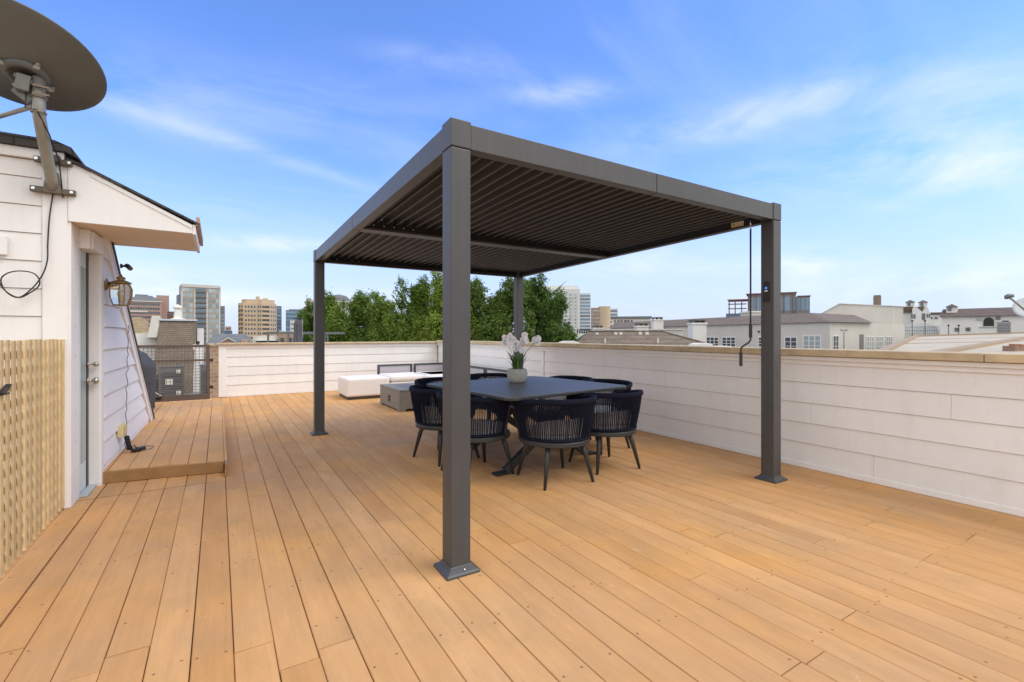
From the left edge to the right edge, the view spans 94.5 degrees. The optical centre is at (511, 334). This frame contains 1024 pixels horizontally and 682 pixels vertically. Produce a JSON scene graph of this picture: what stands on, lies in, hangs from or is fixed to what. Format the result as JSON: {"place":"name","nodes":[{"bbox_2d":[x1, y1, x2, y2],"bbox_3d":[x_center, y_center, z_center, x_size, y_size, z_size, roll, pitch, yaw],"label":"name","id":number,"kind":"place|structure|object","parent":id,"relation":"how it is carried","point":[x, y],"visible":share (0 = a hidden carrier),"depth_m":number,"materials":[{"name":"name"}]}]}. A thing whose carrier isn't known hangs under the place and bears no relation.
{"place":"outdoors","nodes":[
{"label":"outdoors","id":0,"kind":"place"},
{"bbox_2d":[130,310,147,332],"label":"stone gable","id":1,"kind":"structure","parent":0,"point":[140,324],"depth_m":23.97,"materials":[{"name":"beige paint"}]},
{"bbox_2d":[129,294,168,330],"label":"office building","id":2,"kind":"structure","parent":0,"point":[158,305],"depth_m":341.90,"materials":[{"name":"brick"}]},
{"bbox_2d":[135,316,203,393],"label":"neighbour building","id":3,"kind":"structure","parent":0,"point":[161,331],"depth_m":14.84,"materials":[{"name":"beige"}]},
{"bbox_2d":[155,374,158,395],"bbox_3d":[-10.388,1.471,13.598,0.420,0.673,0.522,0,0,-37],"label":"air conditioner","id":4,"kind":"object","parent":3,"relation":"on","point":[157,378],"visible":0.2,"depth_m":13.49,"materials":[{"name":"grey metal"}]},
{"bbox_2d":[200,364,205,393],"bbox_3d":[-8.626,1.320,13.409,0.360,0.976,0.522,0,0,-33],"label":"air conditioner","id":5,"kind":"object","parent":3,"relation":"on","point":[203,389],"visible":0.2,"depth_m":13.14,"materials":[{"name":"grey metal"}]},
{"bbox_2d":[167,311,173,318],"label":"office building","id":6,"kind":"structure","parent":0,"point":[170,315],"depth_m":329.70,"materials":[{"name":"grey brick"}]},
{"bbox_2d":[159,365,184,395],"bbox_3d":[-9.937,1.357,13.839,0.600,0.901,0.632,0,0,-36],"label":"air conditioner","id":7,"kind":"object","parent":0,"point":[162,377],"visible":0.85,"depth_m":13.57,"materials":[{"name":"grey metal"}]},
{"bbox_2d":[171,304,183,318],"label":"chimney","id":8,"kind":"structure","parent":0,"point":[177,312],"depth_m":59.73,"materials":[{"name":"paint"}]},
{"bbox_2d":[176,284,220,352],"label":"apartment tower","id":9,"kind":"structure","parent":0,"point":[201,304],"depth_m":300.54,"materials":[{"name":"white glass"}]},
{"bbox_2d":[221,306,224,333],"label":"tower block","id":10,"kind":"structure","parent":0,"point":[222,319],"depth_m":420.23,"materials":[{"name":"blue glass"}]},
{"bbox_2d":[225,326,231,333],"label":"tower block","id":11,"kind":"structure","parent":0,"point":[228,330],"depth_m":499.64,"materials":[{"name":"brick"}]},
{"bbox_2d":[206,334,252,345],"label":"house","id":12,"kind":"structure","parent":0,"point":[215,339],"depth_m":77.12,"materials":[{"name":"tile"}]},
{"bbox_2d":[186,476,280,680],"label":"deck substructure","id":13,"kind":"object","parent":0,"point":[197,585],"depth_m":2.35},
{"bbox_2d":[208,343,217,397],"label":"brick pier","id":14,"kind":"structure","parent":13,"relation":"on","point":[214,370],"depth_m":9.48,"materials":[{"name":"brown brick"}]},
{"bbox_2d":[217,341,437,398],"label":"parapet wall","id":15,"kind":"structure","parent":13,"relation":"on","point":[260,368],"depth_m":10.29,"materials":[{"name":"white paint"}]},
{"bbox_2d":[0,391,1023,681],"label":"deck","id":16,"kind":"structure","parent":13,"relation":"on","point":[676,561],"depth_m":2.51,"materials":[{"name":"wood"}]},
{"bbox_2d":[0,339,64,576],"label":"lattice screen","id":17,"kind":"object","parent":16,"relation":"on","point":[47,439],"visible":1,"depth_m":2.80,"materials":[{"name":"brown wood"}]},
{"bbox_2d":[0,131,202,513],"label":"stair house","id":18,"kind":"structure","parent":16,"relation":"on","point":[96,219],"depth_m":3.56,"materials":[{"name":"white paint"}]},
{"bbox_2d":[0,235,7,254],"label":"cover plate","id":19,"kind":"object","parent":18,"relation":"attached to","point":[3,245],"visible":1,"depth_m":3.24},
{"bbox_2d":[0,194,53,297],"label":"coaxial cable","id":20,"kind":"object","parent":18,"relation":"attached to","point":[25,294],"visible":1,"depth_m":3.31,"materials":[{"name":"black plastic"}]},
{"bbox_2d":[0,0,106,197],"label":"satellite dish","id":21,"kind":"object","parent":18,"relation":"attached to","point":[46,63],"visible":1,"depth_m":3.08,"materials":[{"name":"grey paint"}]},
{"bbox_2d":[79,249,98,492],"bbox_3d":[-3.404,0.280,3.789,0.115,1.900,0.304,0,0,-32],"label":"door","id":22,"kind":"structure","parent":18,"relation":"in","point":[84,380],"depth_m":3.80,"materials":[{"name":"white plastic"}]},
{"bbox_2d":[104,274,132,305],"bbox_3d":[-3.442,-0.393,4.147,0.183,0.285,0.177,0,0,-31],"label":"wall lantern","id":23,"kind":"object","parent":18,"relation":"attached to","point":[120,289],"depth_m":4.10,"materials":[{"name":"gold metal"}]},
{"bbox_2d":[117,423,126,437],"bbox_3d":[-3.784,0.923,4.601,0.058,0.115,0.170,0,0,-31],"label":"outlet box","id":24,"kind":"object","parent":18,"relation":"attached to","point":[122,430],"visible":0.99,"depth_m":4.54,"materials":[{"name":"plastic"}]},
{"bbox_2d":[120,264,132,270],"bbox_3d":[-3.748,-0.661,4.607,0.087,0.058,0.115,0,0,-31],"label":"security camera","id":25,"kind":"object","parent":18,"relation":"attached to","point":[129,267],"visible":1,"depth_m":4.57,"materials":[{"name":"black plastic"}]},
{"bbox_2d":[124,325,153,450],"bbox_3d":[-3.793,0.526,4.804,0.295,1.252,0.217,0,0,-2],"label":"power cable","id":26,"kind":"object","parent":18,"relation":"attached to","point":[126,390],"visible":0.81,"depth_m":4.80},
{"bbox_2d":[103,420,226,483],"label":"raised deck fascia","id":27,"kind":"structure","parent":16,"relation":"on","point":[158,472],"depth_m":4.17,"materials":[{"name":"wood"}]},
{"bbox_2d":[104,399,226,471],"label":"raised deck","id":28,"kind":"structure","parent":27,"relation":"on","point":[174,433],"depth_m":5.29,"materials":[{"name":"wood"}]},
{"bbox_2d":[124,435,145,452],"bbox_3d":[-3.728,1.067,4.683,0.082,0.170,0.165,0,0,4],"label":"power adapter","id":29,"kind":"object","parent":28,"relation":"on","point":[129,446],"visible":0.98,"depth_m":4.64,"materials":[{"name":"black plastic"}]},
{"bbox_2d":[139,350,155,408],"bbox_3d":[-5.879,0.672,7.180,0.786,0.965,0.524,0,0,-32],"label":"grill","id":30,"kind":"object","parent":28,"relation":"on","point":[149,365],"visible":0.19,"depth_m":7.22,"materials":[{"name":"metal"}]},
{"bbox_2d":[138,345,212,401],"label":"gate","id":31,"kind":"structure","parent":28,"relation":"on","point":[181,397],"depth_m":8.19,"materials":[{"name":"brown metal"}]},
{"bbox_2d":[338,374,389,399],"bbox_3d":[-3.040,1.054,9.693,0.845,0.408,0.840,0,0,-32],"label":"ottoman","id":32,"kind":"object","parent":16,"relation":"on","point":[354,387],"visible":0.85,"depth_m":9.34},
{"bbox_2d":[380,383,414,411],"bbox_3d":[-1.864,1.080,8.339,0.653,0.360,1.110,0,0,-32],"label":"fire table","id":33,"kind":"object","parent":16,"relation":"on","point":[397,396],"visible":0.61,"depth_m":7.99,"materials":[{"name":"grey concrete"}]},
{"bbox_2d":[377,362,442,383],"bbox_3d":[-2.012,0.955,10.430,1.660,0.606,1.030,0,0,-32],"label":"sofa","id":34,"kind":"object","parent":16,"relation":"on","point":[399,373],"visible":0.45,"depth_m":10.55,"materials":[{"name":"grey"}]},
{"bbox_2d":[414,377,470,449],"bbox_3d":[-0.789,0.891,5.575,0.738,0.742,0.684,0,0,-38],"label":"dining chair","id":35,"kind":"object","parent":16,"relation":"on","point":[422,381],"visible":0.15,"depth_m":5.75,"materials":[{"name":"grey metal"}]},
{"bbox_2d":[409,385,479,466],"bbox_3d":[-0.705,0.891,4.851,0.684,0.742,0.738,0,0,-42],"label":"dining chair","id":36,"kind":"object","parent":16,"relation":"on","point":[427,415],"visible":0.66,"depth_m":4.60,"materials":[{"name":"fabric"}]},
{"bbox_2d":[414,366,507,382],"bbox_3d":[-1.145,0.955,9.667,0.940,0.606,2.760,0,0,-32],"label":"sofa","id":37,"kind":"object","parent":16,"relation":"on","point":[475,369],"visible":0.25,"depth_m":9.72,"materials":[{"name":"grey"}]},
{"bbox_2d":[436,390,513,473],"bbox_3d":[-0.349,0.891,4.334,0.684,0.742,0.738,0,0,-36],"label":"dining chair","id":38,"kind":"object","parent":16,"relation":"on","point":[484,431],"visible":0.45,"depth_m":4.07,"materials":[{"name":"fabric"}]},
{"bbox_2d":[470,373,515,419],"bbox_3d":[-0.260,0.891,6.185,0.738,0.742,0.684,0,0,-36],"label":"dining chair","id":39,"kind":"object","parent":16,"relation":"on","point":[476,376],"visible":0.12,"depth_m":6.47,"materials":[{"name":"grey metal"}]},
{"bbox_2d":[426,376,625,476],"bbox_3d":[0.133,0.887,4.930,1.560,0.745,1.500,0,0,-38],"label":"dining table","id":40,"kind":"object","parent":16,"relation":"on","point":[530,387],"visible":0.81,"depth_m":4.65,"materials":[{"name":"grey metal"}]},
{"bbox_2d":[501,332,540,382],"bbox_3d":[0.094,0.238,5.198,0.471,0.551,0.278,0,0,-10],"label":"flower pot","id":41,"kind":"object","parent":40,"relation":"on","point":[516,374],"visible":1,"depth_m":5.14,"materials":[{"name":"grey stone"}]},
{"bbox_2d":[310,117,787,581],"bbox_3d":[-0.097,0.061,5.078,3.200,2.397,4.280,0,0,-32],"label":"pergola","id":42,"kind":"object","parent":16,"relation":"on","point":[456,202],"visible":0.94,"depth_m":3.90,"materials":[{"name":"grey metal"}]},
{"bbox_2d":[739,219,751,365],"bbox_3d":[2.052,-0.373,4.157,0.112,1.290,0.027,0,0,0],"label":"crank handle","id":43,"kind":"object","parent":42,"relation":"hanging from","point":[742,346],"visible":1,"depth_m":4.15,"materials":[{"name":"black metal"}]},
{"bbox_2d":[513,395,596,490],"bbox_3d":[0.389,0.891,4.131,0.738,0.742,0.684,0,0,-27],"label":"dining chair","id":44,"kind":"object","parent":16,"relation":"on","point":[554,432],"visible":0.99,"depth_m":3.88,"materials":[{"name":"grey metal"}]},
{"bbox_2d":[538,375,593,439],"bbox_3d":[0.642,0.891,5.766,0.684,0.742,0.738,0,0,-37],"label":"dining chair","id":45,"kind":"object","parent":16,"relation":"on","point":[571,378],"visible":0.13,"depth_m":5.97,"materials":[{"name":"fabric"}]},
{"bbox_2d":[566,389,643,474],"bbox_3d":[0.902,0.891,4.555,0.738,0.742,0.684,0,0,-25],"label":"dining chair","id":46,"kind":"object","parent":16,"relation":"on","point":[621,420],"visible":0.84,"depth_m":4.29,"materials":[{"name":"fabric"}]},
{"bbox_2d":[581,379,632,454],"bbox_3d":[0.996,0.891,5.328,0.684,0.742,0.738,0,0,-39],"label":"dining chair","id":47,"kind":"object","parent":16,"relation":"on","point":[628,384],"visible":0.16,"depth_m":5.41,"materials":[{"name":"fabric"}]},
{"bbox_2d":[436,340,1023,516],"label":"parapet wall","id":48,"kind":"structure","parent":13,"relation":"on","point":[947,425],"depth_m":4.17,"materials":[{"name":"white paint"}]},
{"bbox_2d":[238,296,276,341],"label":"office tower","id":49,"kind":"structure","parent":0,"point":[257,316],"depth_m":309.58,"materials":[{"name":"concrete"}]},
{"bbox_2d":[271,306,275,329],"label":"window","id":50,"kind":"structure","parent":49,"relation":"in","point":[271,306],"depth_m":317.11,"materials":[{"name":"grey glass"}]},
{"bbox_2d":[253,331,293,342],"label":"house","id":51,"kind":"structure","parent":0,"point":[278,338],"depth_m":44.91,"materials":[{"name":"beige paint"}]},
{"bbox_2d":[277,306,281,335],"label":"glass tower","id":52,"kind":"structure","parent":0,"point":[279,318],"depth_m":430.36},
{"bbox_2d":[290,320,294,331],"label":"office building","id":53,"kind":"structure","parent":0,"point":[291,325],"depth_m":329.20,"materials":[{"name":"concrete"}]},
{"bbox_2d":[286,309,300,331],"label":"glass tower","id":54,"kind":"structure","parent":0,"point":[291,314],"depth_m":418.64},
{"bbox_2d":[293,318,302,341],"bbox_3d":[-8.582,-0.036,19.000,0.361,1.297,0.361,0,0,0],"label":"folded umbrella","id":55,"kind":"object","parent":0,"point":[298,336],"visible":0.81,"depth_m":18.92,"materials":[{"name":"fabric"}]},
{"bbox_2d":[333,295,349,314],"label":"office tower","id":56,"kind":"structure","parent":0,"point":[345,298],"depth_m":281.72,"materials":[{"name":"beige paint"}]},
{"bbox_2d":[0,0,1023,333],"label":"sky","id":57,"kind":"structure","parent":0,"point":[887,136],"materials":[{"name":"blue"}]},
{"bbox_2d":[535,286,590,338],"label":"office tower","id":58,"kind":"structure","parent":0,"point":[578,312],"depth_m":259.63,"materials":[{"name":"concrete"}]},
{"bbox_2d":[577,329,590,337],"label":"building","id":59,"kind":"structure","parent":0,"point":[580,334],"depth_m":45.13,"materials":[{"name":"white paint"}]},
{"bbox_2d":[591,306,609,328],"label":"apartment tower","id":60,"kind":"structure","parent":0,"point":[600,315],"depth_m":329.58,"materials":[{"name":"beige concrete"}]},
{"bbox_2d":[610,309,617,326],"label":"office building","id":61,"kind":"structure","parent":0,"point":[613,312],"depth_m":399.99,"materials":[{"name":"glass"}]},
{"bbox_2d":[611,316,651,324],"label":"office building","id":62,"kind":"structure","parent":0,"point":[616,319],"depth_m":169.87,"materials":[{"name":"white paint"}]},
{"bbox_2d":[603,329,684,335],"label":"parapet building","id":63,"kind":"structure","parent":0,"point":[678,331],"depth_m":41.32,"materials":[{"name":"beige paint"}]},
{"bbox_2d":[687,320,707,342],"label":"chimney","id":64,"kind":"object","parent":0,"point":[697,329],"visible":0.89,"depth_m":50.00,"materials":[{"name":"white paint"}]},
{"bbox_2d":[609,313,904,349],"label":"long building","id":65,"kind":"structure","parent":0,"point":[812,330],"depth_m":44.23,"materials":[{"name":"beige paint"}]},
{"bbox_2d":[707,337,718,345],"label":"window","id":66,"kind":"structure","parent":65,"relation":"in","point":[712,340],"depth_m":53.33,"materials":[{"name":"white paint"}]},
{"bbox_2d":[721,337,735,346],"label":"window","id":67,"kind":"structure","parent":65,"relation":"in","point":[726,341],"depth_m":51.03,"materials":[{"name":"white paint"}]},
{"bbox_2d":[739,311,760,315],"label":"roof block","id":68,"kind":"structure","parent":65,"relation":"on","point":[754,313],"depth_m":52.34,"materials":[{"name":"beige paint"}]},
{"bbox_2d":[784,337,797,347],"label":"window","id":69,"kind":"structure","parent":65,"relation":"in","point":[789,342],"depth_m":43.66,"materials":[{"name":"white paint"}]},
{"bbox_2d":[802,335,821,348],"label":"window","id":70,"kind":"structure","parent":65,"relation":"in","point":[809,341],"depth_m":41.54,"materials":[{"name":"glass"}]},
{"bbox_2d":[833,336,838,348],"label":"window","id":71,"kind":"structure","parent":65,"relation":"in","point":[835,338],"depth_m":40.47,"materials":[{"name":"glass"}]},
{"bbox_2d":[859,334,863,349],"bbox_3d":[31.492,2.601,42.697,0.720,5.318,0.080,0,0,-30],"label":"doorway","id":72,"kind":"structure","parent":65,"relation":"in","point":[861,336],"depth_m":42.63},
{"bbox_2d":[866,336,874,349],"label":"window","id":73,"kind":"structure","parent":65,"relation":"in","point":[869,339],"depth_m":43.42,"materials":[{"name":"glass"}]},
{"bbox_2d":[876,336,883,349],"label":"window","id":74,"kind":"structure","parent":65,"relation":"in","point":[879,339],"depth_m":44.38,"materials":[{"name":"glass"}]},
{"bbox_2d":[885,336,892,345],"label":"window","id":75,"kind":"structure","parent":65,"relation":"in","point":[889,339],"depth_m":45.37,"materials":[{"name":"glass"}]},
{"bbox_2d":[822,295,903,323],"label":"gable hall","id":76,"kind":"structure","parent":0,"point":[876,312],"depth_m":48.51,"materials":[{"name":"beige paint"}]},
{"bbox_2d":[930,312,941,334],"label":"villa","id":77,"kind":"object","parent":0,"point":[936,320],"visible":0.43,"depth_m":129.81,"materials":[{"name":"white paint"}]},
{"bbox_2d":[877,332,1023,352],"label":"tan roof building","id":78,"kind":"structure","parent":0,"point":[985,342],"depth_m":23.72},
{"bbox_2d":[997,321,1010,332],"bbox_3d":[41.782,-0.684,40.238,0.715,1.080,0.840,0,0,-44],"label":"air conditioner","id":79,"kind":"object","parent":78,"relation":"on","point":[1003,326],"visible":1,"depth_m":40.00,"materials":[{"name":"grey metal"}]},
{"bbox_2d":[1002,344,1023,350],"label":"brick chimney","id":80,"kind":"object","parent":78,"relation":"on","point":[1015,347],"visible":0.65,"depth_m":15.08,"materials":[{"name":"brick"}]},
{"bbox_2d":[1004,294,1023,316],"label":"satellite dish","id":81,"kind":"object","parent":78,"relation":"on","point":[1018,307],"visible":1,"depth_m":14.72,"materials":[{"name":"paint"}]},
{"bbox_2d":[939,304,1023,333],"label":"arcade building","id":82,"kind":"structure","parent":0,"point":[976,320],"depth_m":71.71,"materials":[{"name":"white paint"}]},
{"label":"ground","id":83,"kind":"structure","parent":0,"visible":0},
{"bbox_2d":[296,295,313,341],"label":"leafy tree","id":84,"kind":"object","parent":83,"relation":"on","point":[305,316],"visible":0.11,"depth_m":30.69,"materials":[{"name":"green plant"}]},
{"bbox_2d":[307,290,369,341],"bbox_3d":[-10.773,4.114,30.052,4.229,14.301,4.486,0,0,-16],"label":"leafy tree","id":85,"kind":"object","parent":83,"relation":"on","point":[336,319],"visible":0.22,"depth_m":29.43,"materials":[{"name":"green plant"}]},
{"bbox_2d":[337,287,378,341],"bbox_3d":[-10.051,3.986,31.928,3.725,14.558,5.039,0,0,-1],"label":"leafy tree","id":86,"kind":"object","parent":83,"relation":"on","point":[358,309],"visible":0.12,"depth_m":31.33,"materials":[{"name":"green plant"}]},
{"bbox_2d":[366,288,415,341],"bbox_3d":[-7.744,4.199,29.031,3.486,14.133,3.023,0,0,-24],"label":"leafy tree","id":87,"kind":"object","parent":83,"relation":"on","point":[385,317],"visible":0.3,"depth_m":28.69,"materials":[{"name":"green plant"}]},
{"bbox_2d":[390,273,431,340],"bbox_3d":[-6.583,3.658,30.773,4.533,15.213,5.193,0,0,30],"label":"leafy tree","id":88,"kind":"object","parent":83,"relation":"on","point":[418,295],"visible":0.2,"depth_m":30.06,"materials":[{"name":"green plant"}]},
{"bbox_2d":[406,271,481,340],"bbox_3d":[-4.421,3.467,28.985,5.308,15.595,4.874,0,0,-44],"label":"leafy tree","id":89,"kind":"object","parent":83,"relation":"on","point":[432,330],"visible":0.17,"depth_m":28.32,"materials":[{"name":"green plant"}]},
{"bbox_2d":[470,275,493,340],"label":"leafy tree","id":90,"kind":"object","parent":83,"relation":"on","point":[477,296],"visible":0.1,"depth_m":29.11,"materials":[{"name":"green plant"}]},
{"bbox_2d":[475,277,537,341],"bbox_3d":[-0.097,3.829,28.003,4.455,14.871,4.209,0,0,-13],"label":"leafy tree","id":91,"kind":"object","parent":83,"relation":"on","point":[498,324],"visible":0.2,"depth_m":27.16,"materials":[{"name":"green plant"}]},
{"bbox_2d":[513,273,565,341],"bbox_3d":[1.535,3.528,29.954,4.444,15.472,5.068,0,0,2],"label":"leafy tree","id":92,"kind":"object","parent":83,"relation":"on","point":[538,293],"visible":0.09,"depth_m":29.30,"materials":[{"name":"green plant"}]},
{"bbox_2d":[536,286,580,342],"bbox_3d":[2.680,4.112,28.052,3.116,14.306,3.248,0,0,18],"label":"leafy tree","id":93,"kind":"object","parent":83,"relation":"on","point":[552,330],"visible":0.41,"depth_m":27.35,"materials":[{"name":"green plant"}]},
{"bbox_2d":[591,326,603,329],"bbox_3d":[6.551,5.269,36.389,0.872,11.983,0.872,0,0,0],"label":"chimney","id":94,"kind":"object","parent":83,"relation":"on","point":[596,328],"visible":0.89,"depth_m":36.00,"materials":[{"name":"white paint"}]},
{"bbox_2d":[633,323,648,329],"bbox_3d":[9.941,5.177,36.438,0.981,12.166,0.981,0,0,0],"label":"chimney","id":95,"kind":"object","parent":83,"relation":"on","point":[641,327],"visible":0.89,"depth_m":36.00,"materials":[{"name":"white paint"}]},
{"bbox_2d":[577,330,716,345],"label":"house","id":96,"kind":"structure","parent":83,"relation":"on","point":[650,337],"depth_m":29.70,"materials":[{"name":"brown"}]},
{"bbox_2d":[650,317,663,328],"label":"chimney","id":97,"kind":"object","parent":83,"relation":"on","point":[657,323],"visible":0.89,"depth_m":60.00,"materials":[{"name":"white paint"}]},
{"bbox_2d":[726,292,810,316],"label":"glass office","id":98,"kind":"structure","parent":83,"relation":"on","point":[791,303],"depth_m":186.73,"materials":[{"name":"glass"}]},
{"bbox_2d":[749,298,753,310],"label":"window","id":99,"kind":"structure","parent":98,"relation":"in","point":[749,298],"depth_m":192.24,"materials":[{"name":"blue glass"}]},
{"bbox_2d":[754,298,759,310],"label":"window","id":100,"kind":"structure","parent":98,"relation":"in","point":[758,299],"depth_m":191.35,"materials":[{"name":"blue glass"}]},
{"bbox_2d":[784,297,789,310],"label":"window","id":101,"kind":"structure","parent":98,"relation":"in","point":[786,299],"depth_m":186.49,"materials":[{"name":"blue glass"}]},
{"bbox_2d":[791,296,795,310],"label":"window","id":102,"kind":"structure","parent":98,"relation":"in","point":[794,297],"depth_m":185.37,"materials":[{"name":"blue glass"}]},
{"bbox_2d":[797,298,800,310],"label":"window","id":103,"kind":"structure","parent":98,"relation":"in","point":[798,299],"depth_m":183.73,"materials":[{"name":"blue glass"}]},
{"bbox_2d":[801,298,804,310],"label":"window","id":104,"kind":"structure","parent":98,"relation":"in","point":[802,299],"depth_m":183.17,"materials":[{"name":"blue glass"}]},
{"bbox_2d":[805,297,808,309],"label":"window","id":105,"kind":"structure","parent":98,"relation":"in","point":[806,298],"depth_m":182.48,"materials":[{"name":"blue glass"}]},
{"bbox_2d":[840,329,847,348],"bbox_3d":[23.831,5.416,34.000,0.580,11.688,0.240,0,0,0],"label":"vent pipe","id":106,"kind":"object","parent":83,"relation":"on","point":[843,337],"visible":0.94,"depth_m":33.97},
{"bbox_2d":[903,300,930,325],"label":"villa","id":107,"kind":"object","parent":83,"relation":"on","point":[915,313],"visible":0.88,"depth_m":112.99,"materials":[{"name":"white paint"}]},
{"bbox_2d":[905,323,938,338],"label":"vaulted canopy","id":108,"kind":"object","parent":83,"relation":"on","point":[923,329],"visible":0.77,"depth_m":77.87,"materials":[{"name":"beige paint"}]},
{"bbox_3d":[-9.956,5.918,21.131,3.032,10.683,6.500,0,0,-25],"label":"terrace building","id":109,"kind":"object","parent":83,"relation":"on","visible":0},
{"bbox_2d":[267,332,344,341],"bbox_3d":[-9.189,0.218,21.100,2.667,0.717,2.280,0,0,0],"label":"roof frame","id":110,"kind":"object","parent":109,"relation":"on","point":[288,333],"visible":0.67,"depth_m":19.97,"materials":[{"name":"grey metal"}]},
{"bbox_3d":[2.882,6.218,26.650,2.417,10.085,2.300,0,0,0],"label":"low building","id":111,"kind":"object","parent":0,"visible":0},
{"bbox_2d":[558,341,578,342],"bbox_3d":[3.139,0.750,26.490,1.312,0.843,1.020,0,0,0],"label":"roof vent","id":112,"kind":"object","parent":111,"relation":"on","point":[568,342],"visible":0.23,"depth_m":26.00,"materials":[{"name":"white paint"}]},
{"bbox_3d":[11.541,6.240,27.650,3.187,10.040,2.300,0,0,0],"label":"low building","id":113,"kind":"object","parent":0,"visible":0},
{"bbox_2d":[688,343,712,345],"bbox_3d":[10.946,0.839,27.490,1.168,0.754,1.020,0,0,0],"label":"roof vent","id":114,"kind":"object","parent":113,"relation":"on","point":[699,344],"visible":0.33,"depth_m":27.00,"materials":[{"name":"white paint"}]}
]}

